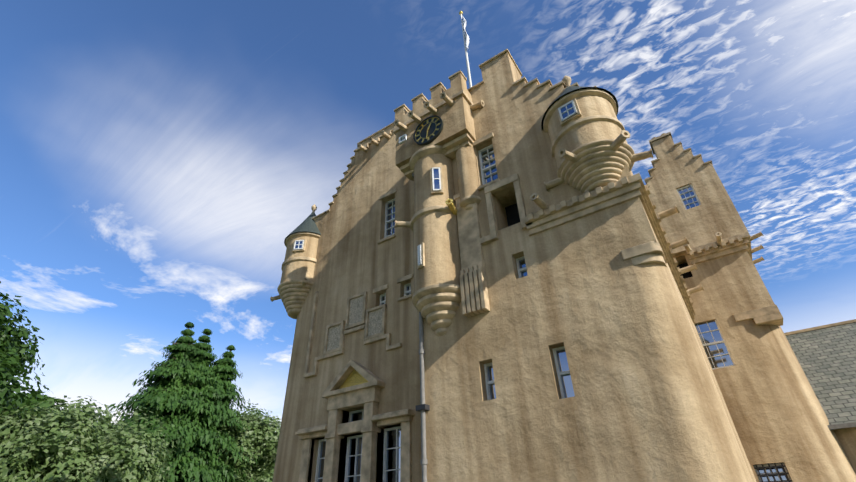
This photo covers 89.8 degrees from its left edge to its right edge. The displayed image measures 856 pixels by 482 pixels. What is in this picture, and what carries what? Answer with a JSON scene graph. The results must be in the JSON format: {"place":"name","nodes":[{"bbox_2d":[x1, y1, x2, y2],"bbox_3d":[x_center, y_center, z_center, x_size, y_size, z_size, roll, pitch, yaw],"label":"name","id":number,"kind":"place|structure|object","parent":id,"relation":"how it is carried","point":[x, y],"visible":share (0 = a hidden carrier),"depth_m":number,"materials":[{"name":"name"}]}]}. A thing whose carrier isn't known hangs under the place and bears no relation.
{"place":"outdoors","nodes":[
{"label":"outdoors","id":0,"kind":"place"},
{"bbox_2d":[313,124,406,222],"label":"stepped gable","id":1,"kind":"structure","parent":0,"point":[373,170],"depth_m":17.01,"materials":[{"name":"beige paint"}]},
{"bbox_2d":[412,173,429,481],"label":"drainpipe","id":2,"kind":"object","parent":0,"point":[423,407],"visible":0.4,"depth_m":8.94,"materials":[{"name":"grey metal"}]},
{"bbox_2d":[0,0,855,431],"label":"sky","id":3,"kind":"structure","parent":0,"point":[159,159],"materials":[{"name":"blue"}]},
{"bbox_2d":[395,143,480,335],"bbox_3d":[0.445,-0.198,11.146,2.374,5.580,1.560,-22,-38,27],"label":"stair turret","id":4,"kind":"object","parent":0,"point":[432,224],"visible":0.71,"depth_m":10.69,"materials":[{"name":"beige paint"}]},
{"bbox_2d":[393,70,484,181],"bbox_3d":[0.608,-3.228,13.166,2.885,2.690,2.648,-22,-38,27],"label":"castle clock stage","id":5,"kind":"object","parent":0,"point":[443,116],"visible":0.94,"depth_m":12.47,"materials":[{"name":"beige paint"}]},
{"bbox_2d":[270,76,652,318],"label":"corner turrets","id":6,"kind":"object","parent":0,"point":[591,147],"visible":0.75,"depth_m":9.49,"materials":[{"name":"beige paint"}]},
{"bbox_2d":[452,111,584,292],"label":"castle upper walls","id":7,"kind":"structure","parent":0,"point":[522,150],"depth_m":9.88,"materials":[{"name":"beige paint"}]},
{"bbox_2d":[469,52,577,139],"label":"stepped gable","id":8,"kind":"structure","parent":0,"point":[508,104],"depth_m":11.95,"materials":[{"name":"beige paint"}]},
{"bbox_2d":[315,134,791,481],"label":"windows","id":9,"kind":"structure","parent":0,"point":[715,346],"depth_m":11.84,"materials":[{"name":"glass"}]},
{"bbox_2d":[545,86,710,365],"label":"wall","id":10,"kind":"structure","parent":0,"point":[613,230],"depth_m":8.44,"materials":[{"name":"beige paint"}]},
{"bbox_2d":[648,171,747,256],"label":"castle wing walls","id":11,"kind":"structure","parent":0,"point":[709,217],"depth_m":17.11,"materials":[{"name":"beige paint"}]},
{"bbox_2d":[646,135,714,194],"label":"stepped gable","id":12,"kind":"structure","parent":11,"relation":"on","point":[675,165],"depth_m":18.62,"materials":[{"name":"beige paint"}]},
{"bbox_2d":[673,250,774,324],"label":"castle wing walls","id":13,"kind":"structure","parent":0,"point":[732,284],"depth_m":15.70,"materials":[{"name":"beige paint"}]},
{"bbox_2d":[834,427,855,472],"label":"wing walls","id":14,"kind":"structure","parent":0,"point":[846,437],"depth_m":12.91,"materials":[{"name":"beige paint"}]},
{"bbox_2d":[784,319,855,429],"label":"wing roof","id":15,"kind":"structure","parent":14,"relation":"on","point":[825,355],"depth_m":15.62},
{"label":"gravel path","id":16,"kind":"structure","parent":0,"visible":0},
{"bbox_2d":[295,49,782,481],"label":"castle stone dressings","id":17,"kind":"structure","parent":16,"relation":"on","point":[354,384],"depth_m":11.37,"materials":[{"name":"beige stone"}]},
{"bbox_2d":[459,11,471,86],"bbox_3d":[1.559,-6.314,16.262,0.180,8.800,0.171,-22,-38,27],"label":"flagpole","id":18,"kind":"object","parent":17,"relation":"attached to","point":[466,55],"visible":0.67,"depth_m":16.91,"materials":[{"name":"white metal"}]},
{"bbox_2d":[463,17,469,50],"bbox_3d":[1.574,-8.595,17.666,0.139,2.550,0.250,-22,-38,27],"label":"flag","id":19,"kind":"object","parent":18,"relation":"attached to","point":[465,33],"visible":1,"depth_m":17.58,"materials":[{"name":"white fabric"}]},
{"label":"lawn","id":20,"kind":"structure","parent":0,"visible":0},
{"bbox_2d":[0,281,49,437],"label":"broadleaf tree","id":21,"kind":"object","parent":20,"relation":"on","point":[16,353],"visible":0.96,"depth_m":27.26,"materials":[{"name":"green plant"}]},
{"bbox_2d":[5,385,79,415],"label":"bush","id":22,"kind":"object","parent":20,"relation":"on","point":[45,403],"visible":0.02,"depth_m":41.98,"materials":[{"name":"green plant"}]},
{"bbox_2d":[0,395,182,481],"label":"bush","id":23,"kind":"object","parent":20,"relation":"on","point":[71,444],"visible":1,"depth_m":23.82,"materials":[{"name":"green plant"}]},
{"bbox_2d":[108,322,259,481],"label":"conifer tree","id":24,"kind":"object","parent":20,"relation":"on","point":[189,394],"visible":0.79,"depth_m":34.57,"materials":[{"name":"green plant"}]},
{"bbox_2d":[194,403,280,481],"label":"shrub","id":25,"kind":"object","parent":20,"relation":"on","point":[260,438],"visible":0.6,"depth_m":36.79,"materials":[{"name":"green plant"}]},
{"bbox_2d":[272,178,421,481],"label":"castle block walls","id":26,"kind":"structure","parent":20,"relation":"on","point":[353,257],"depth_m":13.64,"materials":[{"name":"beige paint"}]},
{"bbox_2d":[423,252,756,481],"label":"castle block walls","id":27,"kind":"structure","parent":20,"relation":"on","point":[646,403],"depth_m":7.60,"materials":[{"name":"beige paint"}]},
{"bbox_2d":[712,315,855,481],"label":"castle wing walls","id":28,"kind":"structure","parent":20,"relation":"on","point":[776,410],"depth_m":13.54,"materials":[{"name":"beige paint"}]}
]}

